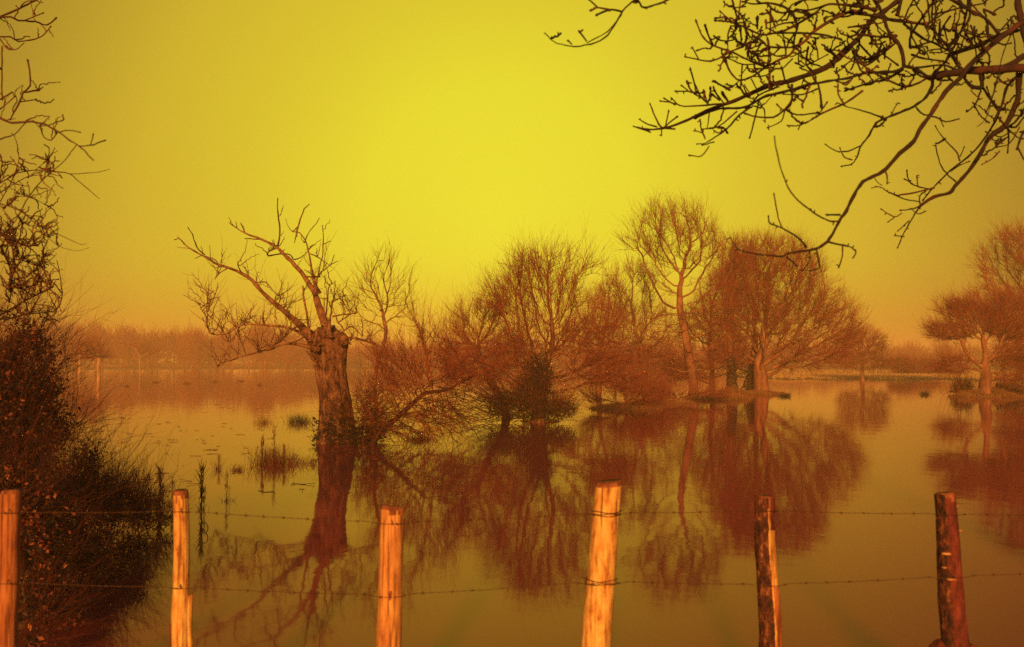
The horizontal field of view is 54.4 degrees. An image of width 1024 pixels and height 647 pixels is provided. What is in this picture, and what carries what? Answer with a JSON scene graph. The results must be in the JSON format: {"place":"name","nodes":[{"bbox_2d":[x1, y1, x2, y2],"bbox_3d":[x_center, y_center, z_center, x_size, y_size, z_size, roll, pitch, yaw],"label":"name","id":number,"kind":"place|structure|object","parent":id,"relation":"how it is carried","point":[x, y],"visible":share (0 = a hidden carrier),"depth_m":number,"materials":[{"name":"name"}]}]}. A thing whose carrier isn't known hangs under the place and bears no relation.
{"place":"outdoors","nodes":[
{"label":"outdoors","id":0,"kind":"place"},
{"bbox_2d":[0,0,1023,362],"label":"sky","id":1,"kind":"structure","parent":0,"point":[437,127],"materials":[{"name":"yellow"}]},
{"bbox_2d":[4,369,1023,646],"bbox_3d":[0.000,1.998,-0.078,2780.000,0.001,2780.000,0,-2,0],"label":"water","id":2,"kind":"structure","parent":0,"point":[852,451],"depth_m":12.99,"materials":[{"name":"orange liquid"}]},
{"bbox_2d":[51,335,95,371],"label":"pale trunk tree","id":3,"kind":"object","parent":2,"relation":"on","point":[79,360],"visible":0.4,"depth_m":194.58,"materials":[{"name":"brown plant"}]},
{"bbox_2d":[66,330,120,378],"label":"pale trunk tree","id":4,"kind":"object","parent":2,"relation":"on","point":[86,346],"visible":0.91,"depth_m":116.69,"materials":[{"name":"brown plant"}]},
{"bbox_2d":[115,335,163,373],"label":"pale trunk tree","id":5,"kind":"object","parent":2,"relation":"on","point":[144,345],"visible":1,"depth_m":165.29,"materials":[{"name":"brown plant"}]},
{"bbox_2d":[168,478,174,504],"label":"dock stalk","id":6,"kind":"object","parent":2,"relation":"on","point":[172,489],"visible":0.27,"depth_m":13.87,"materials":[{"name":"brown plant"}]},
{"bbox_2d":[194,457,208,510],"bbox_3d":[-4.211,2.217,13.484,0.210,0.816,0.273,0,-2,0],"label":"dock stalk","id":7,"kind":"object","parent":2,"relation":"on","point":[202,491],"visible":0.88,"depth_m":13.43,"materials":[{"name":"brown plant"}]},
{"bbox_2d":[206,455,225,469],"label":"reed clump","id":8,"kind":"object","parent":2,"relation":"on","point":[219,458],"visible":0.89,"depth_m":18.60,"materials":[{"name":"brown plant"}]},
{"bbox_2d":[224,470,234,501],"bbox_3d":[-4.099,2.388,14.364,0.314,0.542,0.243,-1,-2,15],"label":"dock stalk","id":9,"kind":"object","parent":2,"relation":"on","point":[226,498],"visible":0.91,"depth_m":14.35,"materials":[{"name":"brown plant"}]},
{"bbox_2d":[226,464,248,470],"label":"reed clump","id":10,"kind":"object","parent":2,"relation":"on","point":[239,468],"visible":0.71,"depth_m":18.42,"materials":[{"name":"brown plant"}]},
{"bbox_2d":[64,377,464,493],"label":"floating straw","id":11,"kind":"object","parent":2,"relation":"on","point":[286,459],"visible":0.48,"depth_m":21.20,"materials":[{"name":"brown plant"}]},
{"bbox_2d":[255,416,277,423],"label":"reed clump","id":12,"kind":"object","parent":2,"relation":"on","point":[265,420],"visible":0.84,"depth_m":32.72,"materials":[{"name":"brown plant"}]},
{"bbox_2d":[237,424,315,467],"bbox_3d":[-4.667,2.368,19.397,1.352,0.973,1.386,2,-3,-36],"label":"reed clump","id":13,"kind":"object","parent":2,"relation":"on","point":[270,461],"visible":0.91,"depth_m":19.42,"materials":[{"name":"brown plant"}]},
{"bbox_2d":[174,198,413,445],"bbox_3d":[-6.267,0.286,25.177,6.363,6.614,7.504,2,-3,-39],"label":"dead pollard tree","id":14,"kind":"object","parent":2,"relation":"in","point":[329,369],"visible":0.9,"depth_m":24.45,"materials":[{"name":"weathered bark"},{"name":"brown twig"}]},
{"bbox_2d":[283,412,314,422],"bbox_3d":[-7.060,3.122,32.915,1.185,0.421,1.230,0,-2,0],"label":"reed clump","id":15,"kind":"object","parent":2,"relation":"on","point":[301,420],"visible":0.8,"depth_m":32.91,"materials":[{"name":"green plant"}]},
{"bbox_2d":[273,451,327,465],"bbox_3d":[-4.171,2.667,19.581,1.032,0.297,1.257,2,-3,-44],"label":"reed clump","id":16,"kind":"object","parent":2,"relation":"on","point":[303,462],"visible":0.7,"depth_m":19.56,"materials":[{"name":"brown plant"}]},
{"bbox_2d":[330,234,426,419],"bbox_3d":[-3.694,0.339,27.124,2.860,5.780,2.040,0,-2,0],"label":"sapling","id":17,"kind":"object","parent":2,"relation":"on","point":[379,301],"visible":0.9,"depth_m":26.95,"materials":[{"name":"brown plant"}]},
{"bbox_2d":[309,262,520,448],"bbox_3d":[-2.351,0.962,24.200,5.328,5.447,3.683,0,-2,0],"label":"leaning willow","id":18,"kind":"object","parent":2,"relation":"on","point":[410,404],"visible":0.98,"depth_m":24.11,"materials":[{"name":"brown plant"}]},
{"bbox_2d":[398,433,438,440],"bbox_3d":[-2.359,2.903,25.477,1.110,0.288,0.888,2,-3,-38],"label":"grass tussock","id":19,"kind":"object","parent":2,"relation":"on","point":[418,439],"depth_m":25.41,"materials":[{"name":"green plant"}]},
{"bbox_2d":[427,261,539,418],"bbox_3d":[-1.066,0.707,35.465,4.702,5.789,3.588,0,-2,0],"label":"spreading shrub","id":20,"kind":"object","parent":2,"relation":"on","point":[464,317],"visible":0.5,"depth_m":35.42,"materials":[{"name":"brown plant"}]},
{"bbox_2d":[553,262,659,390],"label":"tree","id":21,"kind":"object","parent":2,"relation":"on","point":[605,299],"visible":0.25,"depth_m":69.73,"materials":[{"name":"brown plant"}]},
{"bbox_2d":[574,250,708,390],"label":"tree","id":22,"kind":"object","parent":2,"relation":"on","point":[634,315],"visible":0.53,"depth_m":65.89,"materials":[{"name":"brown plant"}]},
{"bbox_2d":[347,335,1018,367],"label":"distant wood","id":23,"kind":"object","parent":2,"relation":"on","point":[976,354],"visible":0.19,"depth_m":325.99,"materials":[{"name":"brown plant"}]},
{"bbox_2d":[659,258,772,389],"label":"tree","id":24,"kind":"object","parent":2,"relation":"on","point":[708,342],"visible":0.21,"depth_m":70.64,"materials":[{"name":"brown plant"}]},
{"bbox_2d":[777,392,791,396],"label":"grass tussock","id":25,"kind":"object","parent":2,"relation":"on","point":[785,395],"depth_m":57.88,"materials":[{"name":"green plant"}]},
{"bbox_2d":[831,321,899,379],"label":"misty tree","id":26,"kind":"object","parent":2,"relation":"on","point":[861,360],"visible":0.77,"depth_m":109.34,"materials":[{"name":"brown plant"}]},
{"bbox_2d":[918,389,928,394],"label":"grass tussock","id":27,"kind":"object","parent":2,"relation":"on","point":[924,393],"depth_m":61.24,"materials":[{"name":"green plant"}]},
{"bbox_2d":[958,207,1023,368],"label":"edge tree","id":28,"kind":"object","parent":2,"relation":"on","point":[1003,236],"visible":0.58,"depth_m":78.94,"materials":[{"name":"brown plant"}]},
{"bbox_2d":[37,363,1023,556],"bbox_3d":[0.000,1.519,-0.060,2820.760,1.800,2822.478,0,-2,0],"label":"ground","id":29,"kind":"structure","parent":0,"point":[604,408],"depth_m":231.83,"materials":[{"name":"soil"}]},
{"bbox_2d":[0,489,21,646],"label":"fence post","id":30,"kind":"object","parent":29,"relation":"on","point":[10,534],"visible":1,"depth_m":5.21,"materials":[{"name":"red wood"}]},
{"bbox_2d":[0,509,1023,524],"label":"barbed wire","id":31,"kind":"object","parent":30,"relation":"attached to","point":[569,514],"visible":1,"depth_m":5.25,"materials":[{"name":"metal"}]},
{"bbox_2d":[10,572,1021,597],"bbox_3d":[-0.009,1.356,5.204,6.641,0.157,0.095,0,-2,0],"label":"barbed wire","id":32,"kind":"object","parent":30,"relation":"attached to","point":[549,584],"visible":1,"depth_m":5.24,"materials":[{"name":"metal"}]},
{"bbox_2d":[0,0,108,330],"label":"hawthorn tree","id":33,"kind":"object","parent":29,"relation":"on","point":[11,241],"visible":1,"depth_m":7.47,"materials":[{"name":"brown plant"}]},
{"bbox_2d":[0,240,198,646],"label":"bramble bush","id":34,"kind":"object","parent":29,"relation":"on","point":[44,487],"visible":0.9,"depth_m":7.78,"materials":[{"name":"brown plant"}]},
{"bbox_2d":[156,466,165,503],"bbox_3d":[-4.964,2.303,14.081,0.281,0.691,0.216,0,-2,12],"label":"dock stalk","id":35,"kind":"object","parent":29,"relation":"on","point":[159,485],"visible":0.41,"depth_m":14.10,"materials":[{"name":"brown plant"}]},
{"bbox_2d":[0,312,356,368],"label":"distant wood","id":36,"kind":"object","parent":29,"relation":"on","point":[293,356],"visible":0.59,"depth_m":291.41,"materials":[{"name":"brown plant"}]},
{"bbox_2d":[171,489,189,646],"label":"fence post","id":37,"kind":"object","parent":29,"relation":"on","point":[181,577],"visible":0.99,"depth_m":5.22,"materials":[{"name":"brown wood"}]},
{"bbox_2d":[188,593,192,646],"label":"broken stake","id":38,"kind":"object","parent":29,"relation":"on","point":[190,613],"visible":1,"depth_m":5.23,"materials":[{"name":"brown wood"}]},
{"bbox_2d":[376,505,403,646],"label":"fence post","id":39,"kind":"object","parent":29,"relation":"on","point":[389,623],"visible":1,"depth_m":5.20,"materials":[{"name":"orange wood"}]},
{"bbox_2d":[428,214,666,423],"bbox_3d":[1.222,-0.096,33.135,8.071,7.783,4.284,0,-2,0],"label":"ivied tree","id":40,"kind":"object","parent":29,"relation":"on","point":[532,396],"visible":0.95,"depth_m":32.95,"materials":[{"name":"brown plant"}]},
{"bbox_2d":[581,479,621,646],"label":"fence post","id":41,"kind":"object","parent":29,"relation":"on","point":[597,621],"visible":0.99,"depth_m":5.19,"materials":[{"name":"brown wood"}]},
{"bbox_2d":[571,355,686,409],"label":"islet shrub","id":42,"kind":"object","parent":29,"relation":"on","point":[651,395],"visible":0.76,"depth_m":42.24,"materials":[{"name":"brown plant"}]},
{"bbox_2d":[608,185,757,395],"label":"tall tree","id":43,"kind":"object","parent":29,"relation":"on","point":[687,346],"visible":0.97,"depth_m":54.81,"materials":[{"name":"brown plant"}]},
{"bbox_2d":[642,366,742,401],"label":"islet shrub","id":44,"kind":"object","parent":29,"relation":"on","point":[697,391],"visible":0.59,"depth_m":50.55,"materials":[{"name":"brown plant"}]},
{"bbox_2d":[683,223,765,389],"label":"dark trunk tree","id":45,"kind":"object","parent":29,"relation":"on","point":[732,374],"visible":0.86,"depth_m":61.78,"materials":[{"name":"brown plant"}]},
{"bbox_2d":[712,228,809,390],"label":"dark trunk tree","id":46,"kind":"object","parent":29,"relation":"on","point":[750,379],"visible":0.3,"depth_m":64.28,"materials":[{"name":"brown plant"}]},
{"bbox_2d":[754,494,781,646],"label":"fence post","id":47,"kind":"object","parent":29,"relation":"on","point":[770,618],"visible":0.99,"depth_m":5.21,"materials":[{"name":"brown wood"}]},
{"bbox_2d":[544,0,1023,270],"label":"ash tree","id":48,"kind":"object","parent":29,"relation":"on","point":[981,71],"visible":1,"depth_m":6.71,"materials":[{"name":"brown plant"}]},
{"bbox_2d":[695,216,875,390],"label":"broad tree","id":49,"kind":"object","parent":29,"relation":"on","point":[760,368],"visible":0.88,"depth_m":62.42,"materials":[{"name":"brown plant"}]},
{"bbox_2d":[884,350,946,373],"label":"misty shrub","id":50,"kind":"object","parent":29,"relation":"on","point":[903,364],"visible":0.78,"depth_m":149.11,"materials":[{"name":"brown plant"}]},
{"bbox_2d":[929,638,945,646],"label":"stone","id":51,"kind":"object","parent":29,"relation":"on","point":[937,643],"visible":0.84,"depth_m":5.25,"materials":[{"name":"stone"}]},
{"bbox_2d":[934,492,969,646],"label":"fence post","id":52,"kind":"object","parent":29,"relation":"on","point":[952,613],"visible":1,"depth_m":5.20,"materials":[{"name":"red wood"}]},
{"bbox_2d":[939,369,979,393],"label":"hedge clump","id":53,"kind":"object","parent":29,"relation":"on","point":[963,385],"visible":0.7,"depth_m":60.20,"materials":[{"name":"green plant"}]},
{"bbox_2d":[912,270,1023,394],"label":"flat topped tree","id":54,"kind":"object","parent":29,"relation":"on","point":[997,312],"visible":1,"depth_m":57.69,"materials":[{"name":"brown plant"}]},
{"bbox_2d":[991,369,1019,392],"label":"hedge clump","id":55,"kind":"object","parent":29,"relation":"on","point":[1006,388],"visible":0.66,"depth_m":58.22,"materials":[{"name":"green plant"}]},
{"bbox_2d":[1012,376,1023,395],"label":"hedge clump","id":56,"kind":"object","parent":29,"relation":"on","point":[1020,389],"visible":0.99,"depth_m":56.98,"materials":[{"name":"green plant"}]},
{"bbox_2d":[520,385,1023,421],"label":"dead grass","id":57,"kind":"structure","parent":0,"point":[973,392],"depth_m":57.09,"materials":[{"name":"brown plant"}]},
{"bbox_2d":[702,368,1018,379],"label":"meadow grass","id":58,"kind":"structure","parent":0,"point":[874,375],"depth_m":132.57,"materials":[{"name":"plant"}]}
]}

